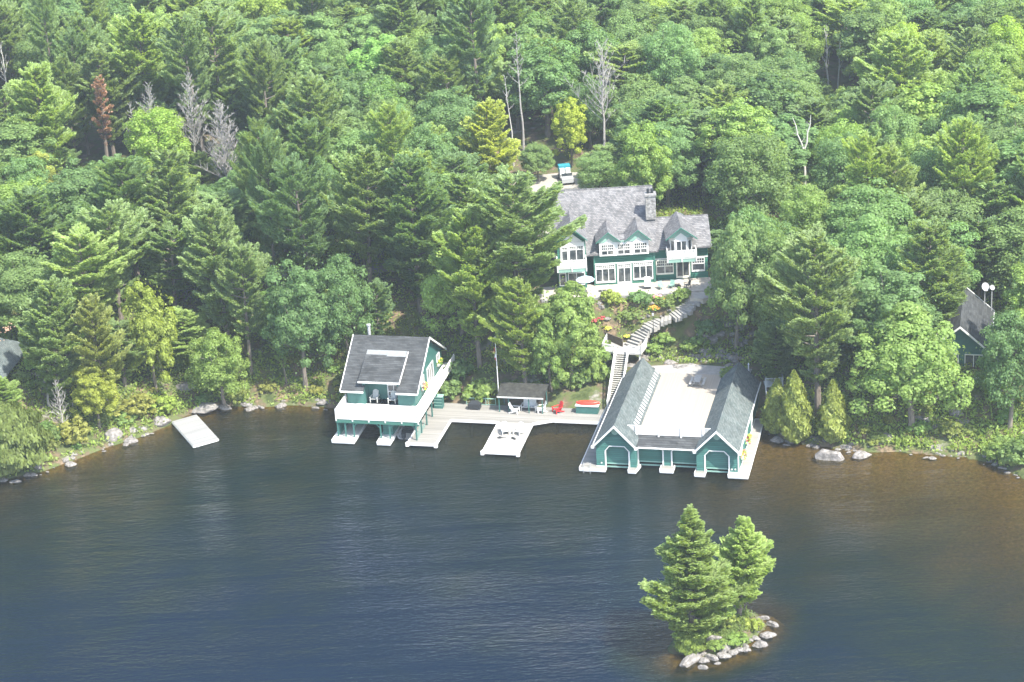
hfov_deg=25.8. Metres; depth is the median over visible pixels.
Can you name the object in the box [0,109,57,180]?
broadleaf tree
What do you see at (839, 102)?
broadleaf tree
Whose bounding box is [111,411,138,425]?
bush
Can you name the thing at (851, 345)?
bush
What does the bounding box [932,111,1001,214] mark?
pine tree
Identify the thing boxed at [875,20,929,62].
broadleaf tree
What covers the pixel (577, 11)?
pine tree
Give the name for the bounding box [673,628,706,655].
bush
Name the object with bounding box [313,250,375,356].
oak tree
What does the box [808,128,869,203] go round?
broadleaf tree
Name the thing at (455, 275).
pine tree
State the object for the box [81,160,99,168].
broadleaf tree
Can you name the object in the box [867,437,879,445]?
bush
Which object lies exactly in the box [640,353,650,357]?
rock
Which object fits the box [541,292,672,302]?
retaining wall
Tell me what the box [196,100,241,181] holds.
dead tree
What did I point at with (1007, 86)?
broadleaf tree
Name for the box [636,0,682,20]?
broadleaf tree
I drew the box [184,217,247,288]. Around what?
broadleaf tree
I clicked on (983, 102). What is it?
broadleaf tree
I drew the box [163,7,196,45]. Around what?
pine tree
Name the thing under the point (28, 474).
rock
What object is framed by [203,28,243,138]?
pine tree
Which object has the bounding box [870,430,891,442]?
bush
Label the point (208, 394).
bush
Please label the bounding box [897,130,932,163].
broadleaf tree
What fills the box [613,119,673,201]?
broadleaf tree
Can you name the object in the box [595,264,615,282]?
window
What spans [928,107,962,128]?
broadleaf tree
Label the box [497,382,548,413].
dock shelter
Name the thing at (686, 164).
broadleaf tree
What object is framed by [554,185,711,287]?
house
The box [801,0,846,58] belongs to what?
pine tree
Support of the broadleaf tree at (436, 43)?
on the ground at (678, 331)
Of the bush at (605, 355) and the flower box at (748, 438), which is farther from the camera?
the bush at (605, 355)
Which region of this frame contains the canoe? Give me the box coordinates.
[576,400,599,404]
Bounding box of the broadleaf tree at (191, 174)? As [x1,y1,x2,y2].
[149,166,200,191]
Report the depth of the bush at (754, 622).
222.83 m
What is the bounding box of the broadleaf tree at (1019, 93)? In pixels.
[995,77,1023,119]
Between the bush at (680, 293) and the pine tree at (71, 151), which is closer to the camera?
the bush at (680, 293)
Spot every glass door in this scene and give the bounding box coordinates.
[387,384,397,398]
[426,360,433,386]
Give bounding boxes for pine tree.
[0,0,33,65]
[0,0,34,80]
[0,84,21,126]
[0,161,3,199]
[0,176,9,189]
[0,185,73,296]
[0,375,22,407]
[5,61,78,180]
[14,274,85,410]
[22,0,63,83]
[27,57,40,77]
[34,222,137,317]
[39,52,92,164]
[40,12,71,29]
[43,26,65,83]
[51,25,95,155]
[53,14,101,122]
[59,149,81,172]
[67,292,132,407]
[73,42,144,156]
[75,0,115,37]
[75,198,155,321]
[79,153,172,285]
[91,74,113,156]
[94,317,149,386]
[97,3,179,110]
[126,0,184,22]
[130,99,185,135]
[136,220,190,306]
[137,163,151,174]
[141,145,203,283]
[150,13,215,152]
[160,55,215,145]
[162,305,213,367]
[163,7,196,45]
[167,0,227,18]
[171,4,252,131]
[176,198,253,348]
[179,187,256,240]
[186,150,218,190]
[192,0,253,24]
[201,84,264,161]
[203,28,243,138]
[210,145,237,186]
[210,239,272,374]
[226,113,287,270]
[233,63,291,122]
[234,36,291,124]
[242,128,291,284]
[242,137,290,168]
[247,151,335,271]
[251,34,309,76]
[253,184,340,269]
[261,13,308,41]
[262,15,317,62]
[267,98,317,151]
[267,321,287,383]
[272,69,349,161]
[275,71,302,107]
[285,117,340,187]
[288,87,348,125]
[293,0,330,22]
[299,155,341,257]
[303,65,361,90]
[316,74,348,110]
[319,144,396,282]
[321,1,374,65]
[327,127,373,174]
[328,188,386,271]
[334,0,380,16]
[334,167,387,208]
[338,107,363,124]
[353,32,389,65]
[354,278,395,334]
[364,99,415,167]
[364,151,455,311]
[368,0,443,42]
[370,0,437,41]
[376,0,417,34]
[378,37,425,108]
[396,147,444,237]
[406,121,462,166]
[407,52,472,111]
[416,69,475,105]
[426,203,503,367]
[429,10,454,36]
[430,150,495,186]
[436,0,478,83]
[436,0,502,101]
[440,171,495,227]
[445,163,587,344]
[456,27,505,113]
[456,96,520,176]
[477,276,543,382]
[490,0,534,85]
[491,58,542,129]
[501,234,521,274]
[519,0,535,8]
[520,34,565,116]
[525,0,559,17]
[540,0,599,85]
[544,0,599,40]
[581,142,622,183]
[583,0,628,32]
[583,40,653,97]
[637,503,750,645]
[649,0,710,30]
[658,56,708,88]
[673,106,738,197]
[695,0,736,53]
[699,79,758,109]
[700,559,738,629]
[705,52,768,86]
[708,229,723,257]
[712,515,775,615]
[726,0,779,59]
[738,102,769,125]
[748,318,795,381]
[755,221,869,414]
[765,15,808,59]
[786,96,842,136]
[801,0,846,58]
[813,0,872,79]
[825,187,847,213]
[840,78,904,129]
[841,130,898,231]
[851,26,944,110]
[853,140,926,201]
[858,0,909,11]
[868,135,905,161]
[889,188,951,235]
[889,215,971,338]
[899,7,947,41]
[909,0,948,10]
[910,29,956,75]
[917,28,965,73]
[917,132,962,169]
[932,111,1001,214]
[938,115,1000,142]
[942,24,990,70]
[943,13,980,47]
[947,59,1001,93]
[949,214,1017,297]
[963,179,1023,239]
[966,38,1023,79]
[994,307,1018,347]
[1001,142,1023,224]
[1003,1,1023,27]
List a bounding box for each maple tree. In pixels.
[25,150,55,182]
[120,278,177,392]
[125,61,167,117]
[183,327,250,404]
[550,95,587,166]
[844,300,973,432]
[982,15,1023,75]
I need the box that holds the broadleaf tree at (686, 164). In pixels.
[635,115,702,206]
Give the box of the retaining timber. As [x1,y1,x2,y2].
[604,332,622,345]
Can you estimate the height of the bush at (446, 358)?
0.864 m
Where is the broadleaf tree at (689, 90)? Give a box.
[655,73,712,115]
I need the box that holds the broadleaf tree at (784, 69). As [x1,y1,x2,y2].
[741,55,818,101]
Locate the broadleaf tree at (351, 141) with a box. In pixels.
[328,127,401,186]
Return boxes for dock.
[405,402,603,456]
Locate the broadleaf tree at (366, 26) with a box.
[341,6,390,65]
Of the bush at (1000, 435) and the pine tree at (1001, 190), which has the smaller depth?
the bush at (1000, 435)
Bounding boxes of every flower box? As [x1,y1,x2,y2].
[421,381,427,390]
[437,358,442,366]
[741,449,746,459]
[745,433,751,443]
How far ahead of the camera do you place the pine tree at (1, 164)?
293.67 m
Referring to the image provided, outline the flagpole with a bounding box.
[494,337,498,390]
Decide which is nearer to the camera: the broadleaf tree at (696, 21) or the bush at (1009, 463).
the bush at (1009, 463)
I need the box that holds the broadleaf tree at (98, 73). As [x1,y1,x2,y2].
[72,40,124,141]
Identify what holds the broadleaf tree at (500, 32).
on the ground at (678, 331)
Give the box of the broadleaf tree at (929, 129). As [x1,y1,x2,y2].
[919,103,959,145]
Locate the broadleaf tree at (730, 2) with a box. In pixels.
[721,0,766,54]
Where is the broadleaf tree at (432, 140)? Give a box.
[403,122,460,172]
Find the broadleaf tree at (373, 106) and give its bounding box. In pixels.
[358,92,417,124]
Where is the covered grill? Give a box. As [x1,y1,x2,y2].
[467,400,481,409]
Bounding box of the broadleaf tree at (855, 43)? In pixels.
[832,0,900,84]
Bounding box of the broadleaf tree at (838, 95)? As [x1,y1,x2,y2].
[825,84,855,109]
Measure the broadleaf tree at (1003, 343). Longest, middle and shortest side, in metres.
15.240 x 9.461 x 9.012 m
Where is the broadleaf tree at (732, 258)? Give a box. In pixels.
[704,212,774,350]
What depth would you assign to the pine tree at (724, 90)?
318.08 m
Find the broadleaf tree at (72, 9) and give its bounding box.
[39,0,83,51]
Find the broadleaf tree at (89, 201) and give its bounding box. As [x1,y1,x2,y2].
[75,176,104,218]
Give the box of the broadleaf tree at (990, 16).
[964,0,1023,38]
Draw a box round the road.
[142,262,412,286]
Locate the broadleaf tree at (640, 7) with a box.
[597,0,668,37]
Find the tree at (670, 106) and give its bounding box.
[613,93,690,193]
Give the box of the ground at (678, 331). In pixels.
[0,1,1023,656]
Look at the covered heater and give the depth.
284.00 m
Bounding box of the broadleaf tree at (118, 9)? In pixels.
[95,0,148,26]
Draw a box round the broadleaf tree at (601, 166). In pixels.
[572,150,621,188]
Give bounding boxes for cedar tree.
[759,377,785,433]
[777,369,813,443]
[815,379,851,443]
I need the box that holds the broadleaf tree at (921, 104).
[891,78,954,139]
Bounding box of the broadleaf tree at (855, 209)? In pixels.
[819,175,920,252]
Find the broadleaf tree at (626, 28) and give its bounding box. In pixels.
[595,8,651,43]
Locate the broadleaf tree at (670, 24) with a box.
[646,21,693,58]
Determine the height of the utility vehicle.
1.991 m
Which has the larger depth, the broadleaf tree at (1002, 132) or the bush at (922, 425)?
the broadleaf tree at (1002, 132)
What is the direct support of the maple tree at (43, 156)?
on the ground at (678, 331)
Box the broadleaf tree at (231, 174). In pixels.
[205,169,262,247]
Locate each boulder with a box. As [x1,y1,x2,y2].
[104,427,122,441]
[153,415,170,426]
[176,381,194,391]
[192,402,218,413]
[679,652,701,667]
[706,635,721,640]
[718,643,730,652]
[815,449,844,460]
[852,450,871,458]
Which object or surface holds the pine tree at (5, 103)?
on the ground at (678, 331)
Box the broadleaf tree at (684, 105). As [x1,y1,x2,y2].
[662,100,704,151]
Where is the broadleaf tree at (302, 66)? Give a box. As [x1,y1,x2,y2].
[279,40,313,77]
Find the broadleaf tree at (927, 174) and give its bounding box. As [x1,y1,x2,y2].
[902,141,954,215]
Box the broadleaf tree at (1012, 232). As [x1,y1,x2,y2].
[978,204,1023,291]
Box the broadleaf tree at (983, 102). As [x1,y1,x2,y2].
[933,69,1023,131]
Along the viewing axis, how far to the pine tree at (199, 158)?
326.38 m
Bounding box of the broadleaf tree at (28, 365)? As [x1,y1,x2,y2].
[22,338,63,370]
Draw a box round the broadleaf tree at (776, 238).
[743,214,812,326]
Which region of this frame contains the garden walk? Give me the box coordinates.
[607,340,624,348]
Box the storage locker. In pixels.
[433,394,443,408]
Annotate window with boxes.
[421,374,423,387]
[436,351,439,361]
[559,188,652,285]
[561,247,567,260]
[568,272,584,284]
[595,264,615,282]
[601,244,613,255]
[617,243,630,254]
[633,242,647,253]
[633,261,652,279]
[656,260,673,274]
[670,240,674,250]
[676,240,686,255]
[687,238,691,254]
[691,257,704,271]
[964,354,982,366]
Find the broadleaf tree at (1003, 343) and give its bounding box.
[972,305,1023,428]
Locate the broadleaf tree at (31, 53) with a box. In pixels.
[12,26,49,80]
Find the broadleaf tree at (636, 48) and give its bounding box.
[617,37,662,85]
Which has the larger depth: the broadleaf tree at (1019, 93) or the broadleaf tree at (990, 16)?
the broadleaf tree at (990, 16)
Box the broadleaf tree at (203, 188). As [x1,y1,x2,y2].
[194,182,222,192]
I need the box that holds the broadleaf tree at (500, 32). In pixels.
[460,17,514,103]
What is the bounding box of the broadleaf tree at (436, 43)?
[413,32,459,96]
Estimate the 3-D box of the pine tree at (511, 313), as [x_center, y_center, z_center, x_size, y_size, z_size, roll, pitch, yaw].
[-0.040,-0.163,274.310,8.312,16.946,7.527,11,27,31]
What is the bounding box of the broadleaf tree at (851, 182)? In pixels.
[834,175,853,223]
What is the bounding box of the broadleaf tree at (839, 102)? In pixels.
[826,84,869,122]
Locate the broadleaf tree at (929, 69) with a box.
[896,63,939,87]
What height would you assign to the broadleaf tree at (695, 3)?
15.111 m
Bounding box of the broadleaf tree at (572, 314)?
[536,276,601,389]
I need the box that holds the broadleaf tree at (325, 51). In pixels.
[306,32,353,76]
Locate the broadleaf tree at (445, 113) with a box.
[410,82,482,154]
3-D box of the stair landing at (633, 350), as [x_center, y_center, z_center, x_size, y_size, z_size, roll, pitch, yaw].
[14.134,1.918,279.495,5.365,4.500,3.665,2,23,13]
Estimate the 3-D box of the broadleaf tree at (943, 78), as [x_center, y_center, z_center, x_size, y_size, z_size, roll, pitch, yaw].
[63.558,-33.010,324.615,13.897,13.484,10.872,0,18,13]
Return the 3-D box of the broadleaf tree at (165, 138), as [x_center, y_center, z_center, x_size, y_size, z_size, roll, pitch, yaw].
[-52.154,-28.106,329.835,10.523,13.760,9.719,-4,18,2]
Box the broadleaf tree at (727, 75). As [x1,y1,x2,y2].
[704,49,765,102]
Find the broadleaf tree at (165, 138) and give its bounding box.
[122,102,194,171]
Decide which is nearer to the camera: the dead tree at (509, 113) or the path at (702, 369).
the path at (702, 369)
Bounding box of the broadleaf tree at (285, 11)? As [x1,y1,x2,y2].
[262,8,298,29]
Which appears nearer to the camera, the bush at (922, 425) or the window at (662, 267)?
the bush at (922, 425)
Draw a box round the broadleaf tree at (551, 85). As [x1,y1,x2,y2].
[502,33,583,136]
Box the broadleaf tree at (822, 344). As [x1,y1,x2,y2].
[782,271,867,357]
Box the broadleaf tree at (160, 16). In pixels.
[146,10,170,64]
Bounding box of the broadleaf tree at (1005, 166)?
[961,125,1023,245]
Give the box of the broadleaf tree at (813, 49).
[781,8,832,72]
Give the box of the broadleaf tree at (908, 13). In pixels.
[887,0,935,23]
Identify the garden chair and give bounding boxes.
[658,281,664,289]
[668,280,674,288]
[684,279,690,287]
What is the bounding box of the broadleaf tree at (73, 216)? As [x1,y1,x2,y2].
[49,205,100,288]
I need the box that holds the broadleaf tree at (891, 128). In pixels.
[862,96,922,157]
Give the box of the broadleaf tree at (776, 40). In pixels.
[745,17,800,70]
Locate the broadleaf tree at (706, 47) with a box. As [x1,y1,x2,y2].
[683,26,733,69]
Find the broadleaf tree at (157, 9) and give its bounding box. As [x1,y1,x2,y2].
[137,6,165,28]
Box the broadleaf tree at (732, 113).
[694,90,775,211]
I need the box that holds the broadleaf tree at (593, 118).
[563,74,613,148]
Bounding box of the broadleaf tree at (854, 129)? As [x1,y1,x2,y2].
[806,112,870,186]
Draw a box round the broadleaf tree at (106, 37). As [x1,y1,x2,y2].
[88,26,118,46]
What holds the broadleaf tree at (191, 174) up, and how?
on the ground at (678, 331)
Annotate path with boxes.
[652,364,751,374]
[688,292,713,303]
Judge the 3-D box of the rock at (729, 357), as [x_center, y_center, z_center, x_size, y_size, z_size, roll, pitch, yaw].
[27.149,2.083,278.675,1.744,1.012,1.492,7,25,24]
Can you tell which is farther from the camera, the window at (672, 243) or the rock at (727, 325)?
the window at (672, 243)
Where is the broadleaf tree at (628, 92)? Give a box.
[601,72,669,139]
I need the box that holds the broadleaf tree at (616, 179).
[607,163,636,186]
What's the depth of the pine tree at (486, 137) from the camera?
311.13 m
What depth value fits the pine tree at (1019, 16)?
345.98 m
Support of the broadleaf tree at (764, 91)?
on the ground at (678, 331)
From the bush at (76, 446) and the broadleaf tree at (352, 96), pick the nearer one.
the bush at (76, 446)
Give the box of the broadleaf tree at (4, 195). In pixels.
[0,176,60,213]
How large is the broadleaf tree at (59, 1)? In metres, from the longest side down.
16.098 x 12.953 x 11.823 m
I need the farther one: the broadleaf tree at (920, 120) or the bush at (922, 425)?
the broadleaf tree at (920, 120)
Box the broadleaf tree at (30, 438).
[0,400,54,475]
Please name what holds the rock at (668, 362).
on the ground at (678, 331)
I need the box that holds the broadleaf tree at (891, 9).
[847,0,906,31]
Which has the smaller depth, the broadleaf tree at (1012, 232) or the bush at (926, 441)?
the bush at (926, 441)
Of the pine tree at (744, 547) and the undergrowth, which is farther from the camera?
the undergrowth
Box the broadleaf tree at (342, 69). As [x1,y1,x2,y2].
[302,62,358,84]
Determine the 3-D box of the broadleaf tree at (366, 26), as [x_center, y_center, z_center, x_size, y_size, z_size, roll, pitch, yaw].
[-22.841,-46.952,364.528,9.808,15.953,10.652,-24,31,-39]
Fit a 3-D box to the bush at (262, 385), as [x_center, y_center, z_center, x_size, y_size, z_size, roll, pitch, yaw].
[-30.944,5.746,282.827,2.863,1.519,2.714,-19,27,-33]
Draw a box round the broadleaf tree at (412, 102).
[407,99,460,123]
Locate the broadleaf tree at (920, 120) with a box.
[893,116,929,139]
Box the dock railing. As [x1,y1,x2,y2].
[466,397,495,405]
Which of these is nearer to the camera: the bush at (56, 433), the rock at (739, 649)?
the rock at (739, 649)
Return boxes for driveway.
[531,172,596,236]
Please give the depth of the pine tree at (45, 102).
322.42 m
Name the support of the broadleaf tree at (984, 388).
on the ground at (678, 331)
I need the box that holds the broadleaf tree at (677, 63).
[635,15,704,93]
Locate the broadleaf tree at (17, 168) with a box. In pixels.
[1,147,49,196]
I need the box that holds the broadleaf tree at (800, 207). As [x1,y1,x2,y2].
[777,182,837,241]
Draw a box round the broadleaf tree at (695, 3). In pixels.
[690,0,738,10]
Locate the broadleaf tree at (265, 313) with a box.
[248,286,279,340]
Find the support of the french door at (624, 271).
in the house at (625, 235)
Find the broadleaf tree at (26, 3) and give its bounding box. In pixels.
[3,0,37,57]
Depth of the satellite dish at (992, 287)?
275.42 m
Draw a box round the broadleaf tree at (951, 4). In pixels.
[940,0,985,12]
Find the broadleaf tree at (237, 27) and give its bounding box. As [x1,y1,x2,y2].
[201,3,244,81]
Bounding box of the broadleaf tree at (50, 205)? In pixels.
[2,190,54,253]
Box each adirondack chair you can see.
[369,389,379,402]
[387,390,397,403]
[500,421,509,435]
[508,402,519,413]
[512,422,524,435]
[535,401,546,412]
[552,401,563,413]
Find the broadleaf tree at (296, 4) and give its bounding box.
[293,0,333,15]
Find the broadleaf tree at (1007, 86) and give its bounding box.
[1003,77,1022,92]
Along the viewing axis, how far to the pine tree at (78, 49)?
342.30 m
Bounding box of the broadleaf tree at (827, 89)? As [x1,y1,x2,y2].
[813,78,833,99]
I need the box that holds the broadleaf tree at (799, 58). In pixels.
[762,48,822,92]
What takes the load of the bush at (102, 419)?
on the ground at (678, 331)
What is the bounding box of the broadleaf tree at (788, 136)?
[753,110,818,200]
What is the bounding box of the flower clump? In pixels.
[648,304,660,310]
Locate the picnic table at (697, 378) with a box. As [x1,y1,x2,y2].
[689,375,706,386]
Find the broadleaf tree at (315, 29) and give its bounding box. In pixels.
[301,7,355,68]
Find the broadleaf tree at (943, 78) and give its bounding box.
[932,65,968,93]
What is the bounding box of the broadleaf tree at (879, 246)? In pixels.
[827,213,906,290]
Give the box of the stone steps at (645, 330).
[624,299,700,347]
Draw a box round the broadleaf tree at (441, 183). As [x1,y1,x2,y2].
[420,173,469,252]
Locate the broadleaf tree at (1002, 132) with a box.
[982,104,1023,160]
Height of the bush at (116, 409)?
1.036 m
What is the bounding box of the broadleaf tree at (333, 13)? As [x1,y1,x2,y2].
[322,0,342,17]
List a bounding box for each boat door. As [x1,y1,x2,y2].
[606,447,628,467]
[639,449,662,465]
[672,450,696,467]
[706,451,728,472]
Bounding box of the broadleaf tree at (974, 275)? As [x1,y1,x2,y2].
[905,215,982,290]
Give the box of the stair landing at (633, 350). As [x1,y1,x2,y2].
[602,334,646,372]
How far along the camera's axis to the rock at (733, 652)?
219.69 m
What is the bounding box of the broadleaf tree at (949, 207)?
[913,179,990,244]
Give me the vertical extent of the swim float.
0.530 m
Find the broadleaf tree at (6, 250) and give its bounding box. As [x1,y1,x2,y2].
[0,224,37,280]
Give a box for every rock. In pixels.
[9,479,21,482]
[23,472,35,476]
[65,461,76,466]
[125,438,137,443]
[129,427,137,432]
[218,404,231,409]
[240,401,252,406]
[245,406,254,410]
[275,402,286,407]
[316,399,330,404]
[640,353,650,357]
[664,359,677,364]
[696,333,711,337]
[698,347,708,352]
[698,657,709,663]
[698,664,707,669]
[705,335,717,341]
[705,653,718,660]
[713,331,724,336]
[714,352,724,358]
[716,651,731,658]
[723,353,733,359]
[724,322,734,326]
[727,649,738,654]
[734,647,742,651]
[743,646,750,651]
[752,635,760,640]
[752,640,767,647]
[759,616,769,619]
[761,631,776,638]
[766,620,778,627]
[771,436,783,442]
[840,444,851,448]
[915,415,929,422]
[951,407,962,416]
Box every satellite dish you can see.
[982,282,988,303]
[990,285,994,309]
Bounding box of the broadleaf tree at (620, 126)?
[609,96,681,152]
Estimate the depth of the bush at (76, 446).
270.99 m
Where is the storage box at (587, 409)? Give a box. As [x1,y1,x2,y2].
[575,404,599,413]
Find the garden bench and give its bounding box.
[520,399,536,410]
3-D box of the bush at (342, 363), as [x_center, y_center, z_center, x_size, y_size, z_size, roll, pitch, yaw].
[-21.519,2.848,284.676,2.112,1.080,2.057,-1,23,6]
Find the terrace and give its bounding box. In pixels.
[537,277,711,301]
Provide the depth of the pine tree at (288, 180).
282.08 m
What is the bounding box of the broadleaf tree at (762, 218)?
[729,202,791,282]
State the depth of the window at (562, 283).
285.50 m
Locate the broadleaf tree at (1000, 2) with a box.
[965,0,1023,24]
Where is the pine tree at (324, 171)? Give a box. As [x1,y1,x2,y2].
[299,155,341,257]
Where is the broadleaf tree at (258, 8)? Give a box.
[236,0,296,27]
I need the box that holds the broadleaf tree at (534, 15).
[510,5,554,35]
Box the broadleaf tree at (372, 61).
[346,31,395,81]
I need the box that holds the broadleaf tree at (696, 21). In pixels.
[679,10,730,56]
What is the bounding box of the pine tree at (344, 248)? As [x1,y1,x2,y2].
[328,188,386,271]
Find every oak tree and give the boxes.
[260,251,337,387]
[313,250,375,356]
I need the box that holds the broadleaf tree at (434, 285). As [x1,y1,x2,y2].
[419,251,487,335]
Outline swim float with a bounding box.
[172,414,218,447]
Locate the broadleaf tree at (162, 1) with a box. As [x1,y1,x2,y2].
[149,0,191,13]
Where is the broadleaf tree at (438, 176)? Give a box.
[374,154,449,233]
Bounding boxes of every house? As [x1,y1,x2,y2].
[0,322,22,377]
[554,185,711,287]
[939,288,994,382]
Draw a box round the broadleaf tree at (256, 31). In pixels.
[230,12,279,77]
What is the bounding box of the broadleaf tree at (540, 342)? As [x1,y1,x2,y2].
[525,304,571,392]
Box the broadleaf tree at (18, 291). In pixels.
[0,244,52,332]
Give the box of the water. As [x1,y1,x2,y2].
[0,399,1023,681]
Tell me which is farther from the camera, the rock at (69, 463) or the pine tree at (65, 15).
the pine tree at (65, 15)
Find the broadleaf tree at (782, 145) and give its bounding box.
[734,130,790,211]
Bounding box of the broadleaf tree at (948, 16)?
[938,0,990,31]
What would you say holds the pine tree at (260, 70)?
on the ground at (678, 331)
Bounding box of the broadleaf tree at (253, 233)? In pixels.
[249,217,287,258]
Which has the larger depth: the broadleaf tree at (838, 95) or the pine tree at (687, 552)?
the broadleaf tree at (838, 95)
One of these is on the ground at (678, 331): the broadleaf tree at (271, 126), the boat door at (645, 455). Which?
the broadleaf tree at (271, 126)
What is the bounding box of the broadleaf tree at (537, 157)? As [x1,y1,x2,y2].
[517,142,555,180]
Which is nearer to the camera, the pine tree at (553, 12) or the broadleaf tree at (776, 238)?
the broadleaf tree at (776, 238)
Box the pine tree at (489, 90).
[456,27,505,113]
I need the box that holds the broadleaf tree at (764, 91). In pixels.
[729,65,802,128]
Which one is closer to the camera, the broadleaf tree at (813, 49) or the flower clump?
the flower clump
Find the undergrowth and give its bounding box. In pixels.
[0,182,1023,476]
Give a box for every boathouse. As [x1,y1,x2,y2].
[331,324,454,445]
[579,357,762,478]
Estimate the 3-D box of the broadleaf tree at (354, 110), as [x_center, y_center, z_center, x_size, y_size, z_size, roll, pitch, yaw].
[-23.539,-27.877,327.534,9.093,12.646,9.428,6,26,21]
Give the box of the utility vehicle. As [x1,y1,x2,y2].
[558,163,573,183]
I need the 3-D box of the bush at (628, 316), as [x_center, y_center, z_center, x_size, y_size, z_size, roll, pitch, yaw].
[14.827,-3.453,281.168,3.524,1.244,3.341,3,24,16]
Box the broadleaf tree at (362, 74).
[347,66,416,114]
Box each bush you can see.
[9,370,32,380]
[38,420,52,427]
[43,425,63,440]
[43,439,60,450]
[52,415,91,444]
[71,443,81,449]
[86,409,111,423]
[111,399,132,411]
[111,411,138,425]
[113,392,156,419]
[144,394,181,415]
[149,386,159,392]
[161,409,172,414]
[170,358,188,369]
[194,394,208,404]
[200,392,212,397]
[222,322,240,334]
[227,387,249,403]
[256,379,279,393]
[286,354,300,363]
[293,376,302,381]
[307,385,325,394]
[317,380,326,385]
[327,366,341,372]
[331,380,340,385]
[335,359,346,368]
[437,379,461,399]
[441,355,455,361]
[442,358,476,380]
[461,377,497,401]
[490,360,505,368]
[499,345,514,353]
[531,379,543,383]
[542,369,563,383]
[563,366,591,387]
[563,380,577,388]
[577,338,612,361]
[579,357,610,381]
[599,289,621,303]
[616,307,642,320]
[626,289,654,304]
[646,340,665,353]
[650,332,675,342]
[654,294,674,307]
[671,286,691,301]
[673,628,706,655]
[679,339,701,350]
[688,336,710,344]
[693,319,725,335]
[706,638,726,651]
[719,364,747,377]
[720,608,739,628]
[723,630,749,646]
[741,616,764,631]
[838,345,855,358]
[841,392,851,403]
[848,340,861,347]
[858,424,872,433]
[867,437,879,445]
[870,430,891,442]
[906,418,931,434]
[919,404,932,411]
[923,439,933,446]
[933,419,963,438]
[935,386,961,399]
[960,424,979,435]
[981,439,1008,458]
[993,433,1010,443]
[994,408,1017,423]
[995,435,1023,464]
[998,451,1021,466]
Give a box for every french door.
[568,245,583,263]
[617,263,631,283]
[676,262,689,277]
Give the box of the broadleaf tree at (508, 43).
[499,15,559,102]
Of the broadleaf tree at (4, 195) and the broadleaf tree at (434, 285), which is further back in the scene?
the broadleaf tree at (4, 195)
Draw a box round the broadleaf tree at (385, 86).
[359,71,409,115]
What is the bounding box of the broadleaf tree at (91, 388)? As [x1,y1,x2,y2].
[69,363,119,427]
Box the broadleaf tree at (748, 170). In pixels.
[701,126,796,222]
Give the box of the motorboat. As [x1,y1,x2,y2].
[397,426,417,440]
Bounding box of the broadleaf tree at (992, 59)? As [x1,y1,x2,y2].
[960,39,1023,89]
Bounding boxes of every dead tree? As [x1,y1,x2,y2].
[0,41,7,83]
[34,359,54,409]
[49,379,72,422]
[124,101,138,155]
[136,82,161,165]
[175,72,208,151]
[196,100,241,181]
[503,75,514,165]
[507,32,526,149]
[560,39,624,145]
[792,115,810,185]
[822,25,830,84]
[837,40,842,88]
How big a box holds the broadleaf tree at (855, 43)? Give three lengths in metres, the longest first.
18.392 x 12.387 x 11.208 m
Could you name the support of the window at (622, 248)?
in the house at (625, 235)
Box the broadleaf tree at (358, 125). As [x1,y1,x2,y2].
[338,111,375,140]
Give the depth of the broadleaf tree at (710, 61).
335.77 m
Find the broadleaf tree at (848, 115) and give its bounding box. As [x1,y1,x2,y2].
[829,105,869,129]
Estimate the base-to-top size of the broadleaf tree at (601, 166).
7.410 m
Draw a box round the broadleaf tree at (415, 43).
[394,27,431,65]
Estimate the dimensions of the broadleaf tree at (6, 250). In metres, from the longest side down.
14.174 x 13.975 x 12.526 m
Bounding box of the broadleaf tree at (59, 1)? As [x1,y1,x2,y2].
[55,0,108,16]
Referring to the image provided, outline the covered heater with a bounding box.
[644,276,650,288]
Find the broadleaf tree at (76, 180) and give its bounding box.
[43,156,99,222]
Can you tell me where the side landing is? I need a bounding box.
[764,374,783,386]
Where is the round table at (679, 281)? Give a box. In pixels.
[675,279,683,286]
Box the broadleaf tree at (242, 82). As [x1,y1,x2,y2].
[237,54,250,86]
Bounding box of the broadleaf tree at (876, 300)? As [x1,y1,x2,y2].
[843,256,943,359]
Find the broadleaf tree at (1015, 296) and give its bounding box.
[1002,251,1023,348]
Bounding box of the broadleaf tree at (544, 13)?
[540,10,602,19]
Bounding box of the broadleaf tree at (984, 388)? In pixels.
[977,369,1003,398]
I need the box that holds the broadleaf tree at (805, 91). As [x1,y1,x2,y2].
[777,74,821,123]
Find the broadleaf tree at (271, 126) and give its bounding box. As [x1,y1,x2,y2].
[235,113,289,167]
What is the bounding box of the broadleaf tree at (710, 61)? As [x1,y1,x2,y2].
[695,47,767,88]
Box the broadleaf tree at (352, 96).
[324,71,370,115]
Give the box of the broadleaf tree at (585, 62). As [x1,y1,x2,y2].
[557,19,630,97]
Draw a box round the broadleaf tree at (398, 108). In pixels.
[375,103,419,169]
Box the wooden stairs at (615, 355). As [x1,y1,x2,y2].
[607,345,628,409]
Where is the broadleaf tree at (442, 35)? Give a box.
[420,32,475,43]
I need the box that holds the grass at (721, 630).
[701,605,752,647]
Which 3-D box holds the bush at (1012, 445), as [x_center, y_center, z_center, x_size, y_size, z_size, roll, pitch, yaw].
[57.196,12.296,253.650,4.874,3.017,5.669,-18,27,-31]
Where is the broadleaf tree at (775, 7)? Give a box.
[762,0,815,35]
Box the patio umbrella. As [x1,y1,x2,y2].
[576,275,593,293]

